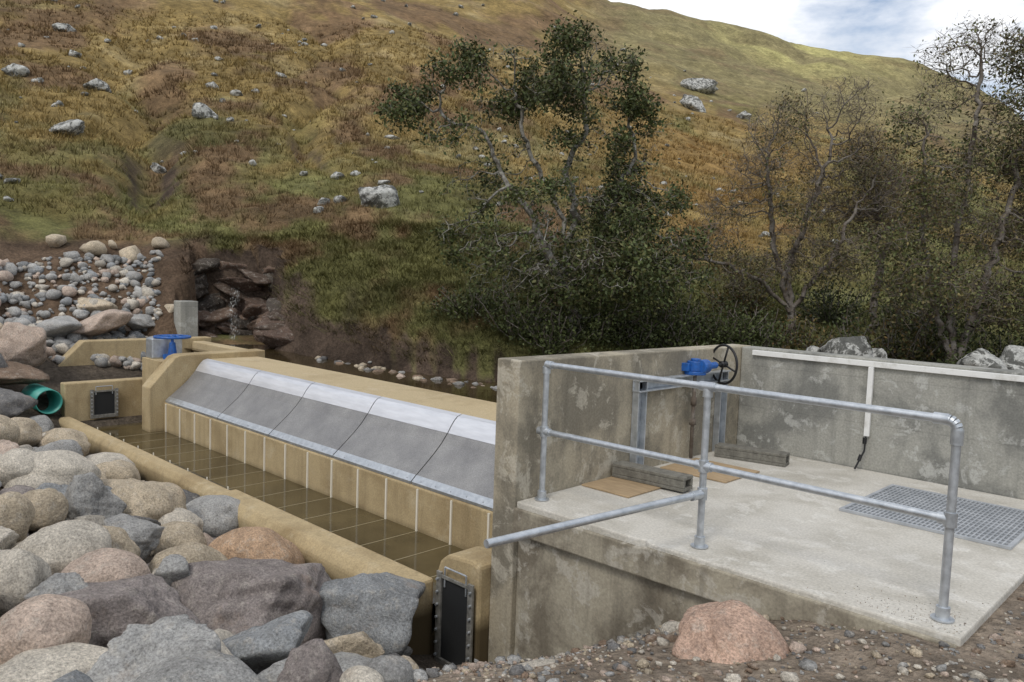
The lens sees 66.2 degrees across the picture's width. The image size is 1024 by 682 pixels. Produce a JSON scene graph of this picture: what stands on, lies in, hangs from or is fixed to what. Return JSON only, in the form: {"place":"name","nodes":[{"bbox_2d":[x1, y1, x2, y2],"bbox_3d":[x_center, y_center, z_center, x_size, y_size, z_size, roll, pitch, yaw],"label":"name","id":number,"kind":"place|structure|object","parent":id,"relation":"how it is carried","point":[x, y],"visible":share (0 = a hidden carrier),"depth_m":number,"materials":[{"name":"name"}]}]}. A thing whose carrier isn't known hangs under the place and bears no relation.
{"place":"outdoors","nodes":[
{"label":"outdoors","id":0,"kind":"place"},
{"bbox_2d":[93,423,463,603],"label":"trough water","id":1,"kind":"structure","parent":0,"point":[427,563],"depth_m":9.70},
{"bbox_2d":[0,0,1023,681],"bbox_3d":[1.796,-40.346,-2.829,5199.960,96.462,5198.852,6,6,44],"label":"ground","id":2,"kind":"structure","parent":0,"point":[748,70],"depth_m":36.21,"materials":[{"name":"brown soil"}]},
{"bbox_2d":[0,353,7,367],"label":"boulder","id":3,"kind":"object","parent":2,"relation":"on","point":[3,363],"visible":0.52,"depth_m":13.26,"materials":[{"name":"stone"}]},
{"bbox_2d":[0,414,19,442],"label":"boulder","id":4,"kind":"object","parent":2,"relation":"on","point":[9,429],"visible":0.79,"depth_m":10.09,"materials":[{"name":"stone"}]},
{"bbox_2d":[1,63,29,76],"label":"hillside boulder","id":5,"kind":"object","parent":2,"relation":"on","point":[15,69],"visible":0.84,"depth_m":39.40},
{"bbox_2d":[0,448,34,487],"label":"boulder","id":6,"kind":"object","parent":2,"relation":"on","point":[16,462],"visible":0.61,"depth_m":8.22,"materials":[{"name":"stone"}]},
{"bbox_2d":[0,491,34,542],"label":"boulder","id":7,"kind":"object","parent":2,"relation":"on","point":[17,512],"visible":0.81,"depth_m":6.04,"materials":[{"name":"stone"}]},
{"bbox_2d":[0,388,37,417],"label":"boulder","id":8,"kind":"object","parent":2,"relation":"on","point":[13,404],"visible":0.91,"depth_m":12.56,"materials":[{"name":"stone"}]},
{"bbox_2d":[0,322,46,366],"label":"boulder","id":9,"kind":"object","parent":2,"relation":"on","point":[22,343],"visible":0.83,"depth_m":13.80,"materials":[{"name":"stone"}]},
{"bbox_2d":[0,361,49,384],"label":"boulder","id":10,"kind":"object","parent":2,"relation":"on","point":[12,373],"visible":0.97,"depth_m":13.38,"materials":[{"name":"stone"}]},
{"bbox_2d":[0,549,51,616],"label":"boulder","id":11,"kind":"object","parent":2,"relation":"on","point":[23,572],"visible":0.57,"depth_m":4.61,"materials":[{"name":"stone"}]},
{"bbox_2d":[11,417,41,446],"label":"boulder","id":12,"kind":"object","parent":2,"relation":"on","point":[30,432],"visible":0.55,"depth_m":11.17,"materials":[{"name":"stone"}]},
{"bbox_2d":[21,383,62,413],"bbox_3d":[-8.124,0.993,13.568,0.880,0.420,0.420,6,6,44],"label":"drainage pipe","id":13,"kind":"object","parent":2,"relation":"on","point":[35,391],"visible":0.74,"depth_m":13.48,"materials":[{"name":"teal plastic"}]},
{"bbox_2d":[30,415,53,432],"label":"boulder","id":14,"kind":"object","parent":2,"relation":"on","point":[45,422],"visible":0.16,"depth_m":12.64,"materials":[{"name":"stone"}]},
{"bbox_2d":[22,488,68,531],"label":"boulder","id":15,"kind":"object","parent":2,"relation":"on","point":[51,506],"visible":0.62,"depth_m":6.80,"materials":[{"name":"stone"}]},
{"bbox_2d":[0,594,91,664],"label":"boulder","id":16,"kind":"object","parent":2,"relation":"on","point":[42,621],"visible":0.65,"depth_m":3.95,"materials":[{"name":"stone"}]},
{"bbox_2d":[4,450,100,488],"bbox_3d":[-5.043,1.485,8.586,0.870,0.604,0.894,6,6,44],"label":"boulder","id":17,"kind":"object","parent":2,"relation":"on","point":[59,467],"visible":0.43,"depth_m":8.33,"materials":[{"name":"stone"}]},
{"bbox_2d":[0,642,107,681],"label":"boulder","id":18,"kind":"object","parent":2,"relation":"on","point":[50,664],"visible":0.59,"depth_m":3.75,"materials":[{"name":"stone"}]},
{"bbox_2d":[23,572,87,600],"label":"boulder","id":19,"kind":"object","parent":2,"relation":"on","point":[57,583],"visible":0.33,"depth_m":4.66,"materials":[{"name":"stone"}]},
{"bbox_2d":[33,439,83,455],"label":"boulder","id":20,"kind":"object","parent":2,"relation":"on","point":[71,445],"visible":0.3,"depth_m":10.05,"materials":[{"name":"stone"}]},
{"bbox_2d":[36,315,81,337],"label":"boulder","id":21,"kind":"object","parent":2,"relation":"on","point":[58,326],"visible":0.87,"depth_m":15.55,"materials":[{"name":"stone"}]},
{"bbox_2d":[12,520,111,574],"bbox_3d":[-3.256,1.568,5.683,0.638,0.520,0.644,6,6,44],"label":"boulder","id":22,"kind":"object","parent":2,"relation":"on","point":[58,547],"visible":0.38,"depth_m":5.52,"materials":[{"name":"stone"}]},
{"bbox_2d":[37,428,90,456],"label":"boulder","id":23,"kind":"object","parent":2,"relation":"on","point":[57,434],"visible":0.56,"depth_m":11.42,"materials":[{"name":"stone"}]},
{"bbox_2d":[52,23,76,31],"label":"hillside boulder","id":24,"kind":"object","parent":2,"relation":"on","point":[59,27],"visible":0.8,"depth_m":55.41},
{"bbox_2d":[48,119,84,136],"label":"hillside boulder","id":25,"kind":"object","parent":2,"relation":"on","point":[74,126],"visible":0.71,"depth_m":30.35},
{"bbox_2d":[69,49,81,57],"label":"hillside boulder","id":26,"kind":"object","parent":2,"relation":"on","point":[73,53],"visible":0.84,"depth_m":47.60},
{"bbox_2d":[0,234,169,370],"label":"scree stones","id":27,"kind":"object","parent":2,"relation":"on","point":[127,256],"visible":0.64,"depth_m":17.37,"materials":[{"name":"stone"}]},
{"bbox_2d":[63,472,126,520],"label":"boulder","id":28,"kind":"object","parent":2,"relation":"on","point":[89,493],"visible":0.63,"depth_m":7.41,"materials":[{"name":"stone"}]},
{"bbox_2d":[77,297,117,310],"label":"boulder","id":29,"kind":"object","parent":2,"relation":"on","point":[102,305],"visible":0.59,"depth_m":16.96,"materials":[{"name":"stone"}]},
{"bbox_2d":[83,78,111,92],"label":"hillside boulder","id":30,"kind":"object","parent":2,"relation":"on","point":[97,84],"visible":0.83,"depth_m":39.54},
{"bbox_2d":[71,309,133,336],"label":"boulder","id":31,"kind":"object","parent":2,"relation":"on","point":[103,322],"visible":0.9,"depth_m":16.01,"materials":[{"name":"stone"}]},
{"bbox_2d":[61,548,150,581],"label":"boulder","id":32,"kind":"object","parent":2,"relation":"on","point":[105,564],"visible":0.43,"depth_m":5.28,"materials":[{"name":"stone"}]},
{"bbox_2d":[85,452,135,466],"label":"boulder","id":33,"kind":"object","parent":2,"relation":"on","point":[97,458],"visible":0.22,"depth_m":10.34,"materials":[{"name":"stone"}]},
{"bbox_2d":[101,478,134,487],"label":"boulder","id":34,"kind":"object","parent":2,"relation":"on","point":[112,483],"visible":0.16,"depth_m":8.86,"materials":[{"name":"stone"}]},
{"bbox_2d":[96,460,140,479],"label":"boulder","id":35,"kind":"object","parent":2,"relation":"on","point":[118,469],"visible":0.38,"depth_m":9.61,"materials":[{"name":"stone"}]},
{"bbox_2d":[102,525,140,556],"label":"boulder","id":36,"kind":"object","parent":2,"relation":"on","point":[121,539],"visible":0.24,"depth_m":6.07,"materials":[{"name":"stone"}]},
{"bbox_2d":[56,573,200,647],"bbox_3d":[-2.357,1.682,4.757,0.706,0.500,0.778,6,6,44],"label":"boulder","id":37,"kind":"object","parent":2,"relation":"on","point":[116,607],"visible":0.38,"depth_m":4.58,"materials":[{"name":"stone"}]},
{"bbox_2d":[103,513,164,559],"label":"boulder","id":38,"kind":"object","parent":2,"relation":"on","point":[145,536],"visible":0.49,"depth_m":6.70,"materials":[{"name":"stone"}]},
{"bbox_2d":[126,314,154,329],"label":"boulder","id":39,"kind":"object","parent":2,"relation":"on","point":[140,321],"visible":0.73,"depth_m":16.97,"materials":[{"name":"stone"}]},
{"bbox_2d":[134,515,160,525],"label":"boulder","id":40,"kind":"object","parent":2,"relation":"on","point":[151,520],"visible":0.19,"depth_m":7.29,"materials":[{"name":"stone"}]},
{"bbox_2d":[111,481,186,519],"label":"boulder","id":41,"kind":"object","parent":2,"relation":"on","point":[155,500],"visible":0.45,"depth_m":7.86,"materials":[{"name":"stone"}]},
{"bbox_2d":[86,614,220,681],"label":"boulder","id":42,"kind":"object","parent":2,"relation":"on","point":[133,652],"visible":0.84,"depth_m":3.76,"materials":[{"name":"stone"}]},
{"bbox_2d":[150,162,166,173],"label":"hillside boulder","id":43,"kind":"object","parent":2,"relation":"on","point":[156,168],"visible":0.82,"depth_m":30.89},
{"bbox_2d":[154,554,189,585],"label":"boulder","id":44,"kind":"object","parent":2,"relation":"on","point":[172,568],"visible":0.39,"depth_m":5.78,"materials":[{"name":"stone"}]},
{"bbox_2d":[153,521,206,554],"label":"boulder","id":45,"kind":"object","parent":2,"relation":"on","point":[176,533],"visible":0.38,"depth_m":7.21,"materials":[{"name":"stone"}]},
{"bbox_2d":[158,508,203,530],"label":"boulder","id":46,"kind":"object","parent":2,"relation":"on","point":[181,514],"visible":0.18,"depth_m":7.88,"materials":[{"name":"stone"}]},
{"bbox_2d":[149,542,227,573],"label":"boulder","id":47,"kind":"object","parent":2,"relation":"on","point":[191,552],"visible":0.35,"depth_m":6.41,"materials":[{"name":"stone"}]},
{"bbox_2d":[183,489,199,503],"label":"boulder","id":48,"kind":"object","parent":2,"relation":"on","point":[190,496],"visible":0.05,"depth_m":9.41,"materials":[{"name":"stone"}]},
{"bbox_2d":[192,102,218,118],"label":"hillside boulder","id":49,"kind":"object","parent":2,"relation":"on","point":[199,109],"visible":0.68,"depth_m":36.19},
{"bbox_2d":[186,495,239,536],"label":"boulder","id":50,"kind":"object","parent":2,"relation":"on","point":[217,515],"visible":0.44,"depth_m":8.54,"materials":[{"name":"stone"}]},
{"bbox_2d":[0,431,427,681],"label":"riprap stones","id":51,"kind":"object","parent":2,"relation":"on","point":[315,660],"visible":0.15,"depth_m":3.90,"materials":[{"name":"stone"}]},
{"bbox_2d":[192,258,293,347],"bbox_3d":[-6.112,-0.750,18.998,5.279,2.517,3.294,5,5,31],"label":"rock outcrop","id":52,"kind":"object","parent":2,"relation":"on","point":[258,319],"visible":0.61,"depth_m":19.20,"materials":[{"name":"stone"}]},
{"bbox_2d":[171,557,329,645],"bbox_3d":[-1.950,2.044,5.966,0.904,0.733,1.129,4,5,28],"label":"boulder","id":53,"kind":"object","parent":2,"relation":"on","point":[235,595],"visible":0.74,"depth_m":5.73,"materials":[{"name":"stone"}]},
{"bbox_2d":[208,527,304,563],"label":"boulder","id":54,"kind":"object","parent":2,"relation":"on","point":[255,542],"visible":0.39,"depth_m":7.17,"materials":[{"name":"stone"}]},
{"bbox_2d":[222,610,312,674],"bbox_3d":[-1.597,1.915,4.832,0.691,0.514,0.605,2,5,-2],"label":"boulder","id":55,"kind":"object","parent":2,"relation":"on","point":[257,650],"visible":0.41,"depth_m":4.60,"materials":[{"name":"stone"}]},
{"bbox_2d":[258,658,286,681],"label":"boulder","id":56,"kind":"object","parent":2,"relation":"on","point":[272,672],"visible":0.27,"depth_m":4.36,"materials":[{"name":"stone"}]},
{"bbox_2d":[58,300,496,662],"bbox_3d":[-3.801,1.158,11.899,12.797,2.980,3.620,6,6,44],"label":"concrete weir","id":57,"kind":"object","parent":2,"relation":"on","point":[421,460],"visible":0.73,"depth_m":10.15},
{"bbox_2d":[90,385,118,418],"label":"sluice gate","id":58,"kind":"structure","parent":57,"relation":"attached to","point":[103,403],"depth_m":13.92,"materials":[{"name":"black metal"}]},
{"bbox_2d":[146,334,190,358],"bbox_3d":[-6.202,0.101,14.290,0.772,0.435,0.644,6,6,44],"label":"valve handwheel","id":59,"kind":"object","parent":57,"relation":"on","point":[163,346],"visible":0.93,"depth_m":14.22,"materials":[{"name":"blue paint"}]},
{"bbox_2d":[433,566,473,666],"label":"sluice gate","id":60,"kind":"structure","parent":57,"relation":"attached to","point":[453,616],"depth_m":6.61,"materials":[{"name":"metal"}]},
{"bbox_2d":[582,476,660,497],"bbox_3d":[0.967,1.260,6.840,0.500,0.013,0.530,6,6,44],"label":"plywood sheet","id":61,"kind":"object","parent":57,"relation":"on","point":[621,487],"visible":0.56,"depth_m":6.78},
{"bbox_2d":[660,458,759,482],"bbox_3d":[1.900,1.236,7.549,0.700,0.013,0.650,6,6,44],"label":"plywood sheet","id":62,"kind":"object","parent":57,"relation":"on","point":[719,477],"visible":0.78,"depth_m":7.47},
{"bbox_2d":[752,350,1023,468],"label":"white cable trunking","id":63,"kind":"object","parent":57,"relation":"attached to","point":[871,365],"visible":1,"depth_m":7.72,"materials":[{"name":"paint"}]},
{"bbox_2d":[839,484,1023,549],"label":"floor grating","id":64,"kind":"object","parent":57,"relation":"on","point":[999,526],"visible":0.86,"depth_m":6.24,"materials":[{"name":"metal"}]},
{"bbox_2d":[333,195,346,202],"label":"hillside boulder","id":65,"kind":"object","parent":2,"relation":"on","point":[338,198],"visible":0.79,"depth_m":24.03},
{"bbox_2d":[187,344,496,402],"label":"river pool","id":66,"kind":"structure","parent":2,"relation":"on","point":[485,392],"depth_m":13.26,"materials":[{"name":"liquid"}]},
{"bbox_2d":[324,631,384,657],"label":"boulder","id":67,"kind":"object","parent":2,"relation":"on","point":[362,643],"visible":0.23,"depth_m":5.50,"materials":[{"name":"stone"}]},
{"bbox_2d":[319,572,425,655],"bbox_3d":[-1.221,2.228,6.358,0.979,0.755,0.818,2,5,0],"label":"boulder","id":68,"kind":"object","parent":2,"relation":"on","point":[380,608],"visible":0.72,"depth_m":6.03,"materials":[{"name":"stone"}]},
{"bbox_2d":[358,184,399,207],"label":"hillside boulder","id":69,"kind":"object","parent":2,"relation":"on","point":[381,196],"visible":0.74,"depth_m":23.49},
{"bbox_2d":[315,356,496,388],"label":"riverbank stones","id":70,"kind":"object","parent":2,"relation":"on","point":[377,369],"visible":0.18,"depth_m":13.69,"materials":[{"name":"stone"}]},
{"bbox_2d":[0,0,842,244],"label":"hillside stones","id":71,"kind":"object","parent":2,"relation":"on","point":[252,162],"visible":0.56,"depth_m":39.98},
{"bbox_2d":[422,271,516,322],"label":"shrub","id":72,"kind":"object","parent":2,"relation":"on","point":[470,304],"visible":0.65,"depth_m":14.43,"materials":[{"name":"green plant"}]},
{"bbox_2d":[153,216,812,370],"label":"bank grass","id":73,"kind":"structure","parent":2,"relation":"on","point":[385,222],"depth_m":17.18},
{"bbox_2d":[0,0,1023,365],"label":"hillside grass","id":74,"kind":"structure","parent":2,"relation":"on","point":[200,144],"depth_m":33.97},
{"bbox_2d":[463,265,570,345],"bbox_3d":[0.146,-0.622,13.911,1.958,1.433,1.920,1,5,-16],"label":"shrub","id":75,"kind":"object","parent":2,"relation":"on","point":[508,309],"visible":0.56,"depth_m":13.77,"materials":[{"name":"green plant"}]},
{"bbox_2d":[518,659,556,666],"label":"boulder","id":76,"kind":"object","parent":2,"relation":"on","point":[536,662],"visible":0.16,"depth_m":4.38,"materials":[{"name":"stone"}]},
{"bbox_2d":[368,10,728,336],"bbox_3d":[0.621,-2.681,13.311,6.432,6.040,3.313,2,5,1],"label":"alder tree","id":77,"kind":"object","parent":2,"relation":"on","point":[637,258],"visible":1,"depth_m":13.46,"materials":[{"name":"green plant"}]},
{"bbox_2d":[495,279,610,355],"bbox_3d":[0.758,-0.338,13.597,2.027,1.453,2.123,2,5,6],"label":"shrub","id":78,"kind":"object","parent":2,"relation":"on","point":[544,343],"visible":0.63,"depth_m":13.40,"materials":[{"name":"green plant"}]},
{"bbox_2d":[529,277,664,349],"bbox_3d":[1.437,-0.489,13.580,2.353,1.307,1.890,1,5,-15],"label":"shrub","id":79,"kind":"object","parent":2,"relation":"on","point":[598,331],"visible":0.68,"depth_m":13.44,"materials":[{"name":"green plant"}]},
{"bbox_2d":[584,276,697,349],"bbox_3d":[2.217,-0.491,13.869,2.065,1.498,1.871,2,5,0],"label":"shrub","id":80,"kind":"object","parent":2,"relation":"on","point":[650,334],"visible":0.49,"depth_m":13.60,"materials":[{"name":"green plant"}]},
{"bbox_2d":[660,621,677,633],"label":"boulder","id":81,"kind":"object","parent":2,"relation":"on","point":[671,626],"visible":0.3,"depth_m":4.82,"materials":[{"name":"stone"}]},
{"bbox_2d":[626,290,723,347],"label":"shrub","id":82,"kind":"object","parent":2,"relation":"on","point":[685,333],"visible":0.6,"depth_m":13.68,"materials":[{"name":"green plant"}]},
{"bbox_2d":[679,95,705,112],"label":"hillside boulder","id":83,"kind":"object","parent":2,"relation":"on","point":[692,103],"visible":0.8,"depth_m":80.64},
{"bbox_2d":[680,78,717,93],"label":"hillside boulder","id":84,"kind":"object","parent":2,"relation":"on","point":[704,85],"visible":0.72,"depth_m":98.76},
{"bbox_2d":[671,283,781,344],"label":"shrub","id":85,"kind":"object","parent":2,"relation":"on","point":[727,330],"visible":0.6,"depth_m":13.79,"materials":[{"name":"green plant"}]},
{"bbox_2d":[672,599,789,663],"bbox_3d":[1.157,1.630,4.212,0.592,0.343,0.515,6,6,44],"label":"boulder","id":86,"kind":"object","parent":2,"relation":"on","point":[731,631],"visible":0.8,"depth_m":4.17,"materials":[{"name":"stone"}]},
{"bbox_2d":[694,250,782,320],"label":"shrub","id":87,"kind":"object","parent":2,"relation":"on","point":[747,299],"visible":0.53,"depth_m":15.60,"materials":[{"name":"green plant"}]},
{"bbox_2d":[736,110,750,119],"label":"hillside boulder","id":88,"kind":"object","parent":2,"relation":"on","point":[741,115],"visible":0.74,"depth_m":82.59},
{"bbox_2d":[709,291,801,349],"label":"shrub","id":89,"kind":"object","parent":2,"relation":"on","point":[767,338],"visible":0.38,"depth_m":13.70,"materials":[{"name":"green plant"}]},
{"bbox_2d":[513,451,1023,660],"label":"concrete platform","id":90,"kind":"structure","parent":2,"relation":"on","point":[770,550],"depth_m":5.59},
{"bbox_2d":[612,460,692,491],"bbox_3d":[1.234,1.191,6.947,0.720,0.125,0.170,6,6,40],"label":"concrete block","id":91,"kind":"object","parent":90,"relation":"on","point":[658,477],"depth_m":6.87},
{"bbox_2d":[629,344,737,464],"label":"penstock gate","id":92,"kind":"structure","parent":90,"relation":"on","point":[696,369],"depth_m":7.87,"materials":[{"name":"metal"}]},
{"bbox_2d":[484,361,963,623],"bbox_3d":[0.705,0.868,4.659,3.080,1.132,1.863,6,6,44],"label":"metal railing","id":93,"kind":"object","parent":90,"relation":"on","point":[947,518],"visible":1,"depth_m":4.83,"materials":[{"name":"metal"}]},
{"bbox_2d":[714,442,789,466],"bbox_3d":[2.452,1.161,8.049,0.720,0.125,0.170,5,5,32],"label":"concrete block","id":94,"kind":"object","parent":90,"relation":"on","point":[754,454],"depth_m":7.98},
{"bbox_2d":[645,65,912,339],"bbox_3d":[4.902,-2.315,14.385,5.341,5.344,2.125,1,5,-6],"label":"bare tree","id":95,"kind":"object","parent":2,"relation":"on","point":[784,280],"visible":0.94,"depth_m":14.38,"materials":[{"name":"brown plant"}]},
{"bbox_2d":[755,308,868,350],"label":"shrub","id":96,"kind":"object","parent":2,"relation":"on","point":[802,331],"visible":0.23,"depth_m":13.77,"materials":[{"name":"green plant"}]},
{"bbox_2d":[781,263,882,329],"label":"shrub","id":97,"kind":"object","parent":2,"relation":"on","point":[825,308],"visible":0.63,"depth_m":15.65,"materials":[{"name":"green plant"}]},
{"bbox_2d":[796,302,917,359],"bbox_3d":[6.048,-0.007,13.946,2.073,1.375,2.059,6,6,44],"label":"shrub","id":98,"kind":"object","parent":2,"relation":"on","point":[846,334],"visible":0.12,"depth_m":13.84,"materials":[{"name":"green plant"}]},
{"bbox_2d":[788,116,960,332],"bbox_3d":[6.945,-2.092,15.344,3.567,4.516,1.930,2,5,-1],"label":"bare tree","id":99,"kind":"object","parent":2,"relation":"on","point":[847,215],"visible":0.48,"depth_m":15.11,"materials":[{"name":"plant"}]},
{"bbox_2d":[841,290,982,362],"bbox_3d":[6.806,-0.134,13.627,2.307,1.522,2.130,6,6,44],"label":"shrub","id":100,"kind":"object","parent":2,"relation":"on","point":[885,347],"visible":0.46,"depth_m":13.36,"materials":[{"name":"green plant"}]},
{"bbox_2d":[805,336,1023,370],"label":"lichened stones","id":101,"kind":"object","parent":2,"relation":"on","point":[1011,357],"visible":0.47,"depth_m":11.19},
{"bbox_2d":[866,266,972,335],"bbox_3d":[8.073,-0.840,15.517,2.649,1.845,2.196,6,6,44],"label":"shrub","id":102,"kind":"object","parent":2,"relation":"on","point":[886,313],"visible":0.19,"depth_m":15.40,"materials":[{"name":"green plant"}]},
{"bbox_2d":[849,10,1023,362],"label":"birch tree","id":103,"kind":"object","parent":2,"relation":"on","point":[983,293],"visible":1,"depth_m":12.40,"materials":[{"name":"green plant"}]},
{"bbox_2d":[883,279,1005,363],"bbox_3d":[7.268,-0.316,13.222,1.948,1.995,2.319,6,6,44],"label":"shrub","id":104,"kind":"object","parent":2,"relation":"on","point":[936,337],"visible":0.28,"depth_m":13.16,"materials":[{"name":"green plant"}]},
{"bbox_2d":[936,339,999,364],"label":"shrub","id":105,"kind":"object","parent":2,"relation":"on","point":[953,357],"visible":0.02,"depth_m":12.12,"materials":[{"name":"green plant"}]},
{"bbox_2d":[948,297,1023,356],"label":"shrub","id":106,"kind":"object","parent":2,"relation":"on","point":[999,343],"visible":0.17,"depth_m":12.79,"materials":[{"name":"green plant"}]},
{"bbox_2d":[976,125,1023,273],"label":"birch tree","id":107,"kind":"object","parent":2,"relation":"on","point":[1021,211],"visible":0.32,"depth_m":12.78,"materials":[{"name":"green plant"}]},
{"bbox_2d":[488,344,750,662],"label":"concrete wall","id":108,"kind":"structure","parent":0,"point":[594,406],"depth_m":6.72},
{"bbox_2d":[408,561,1023,681],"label":"gravel","id":109,"kind":"structure","parent":0,"point":[795,648],"depth_m":4.06,"materials":[{"name":"gravel"}]},
{"bbox_2d":[609,0,1023,119],"label":"sky","id":110,"kind":"structure","parent":0,"point":[864,27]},
{"bbox_2d":[736,346,1023,499],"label":"concrete wall","id":111,"kind":"structure","parent":0,"point":[988,414],"depth_m":7.63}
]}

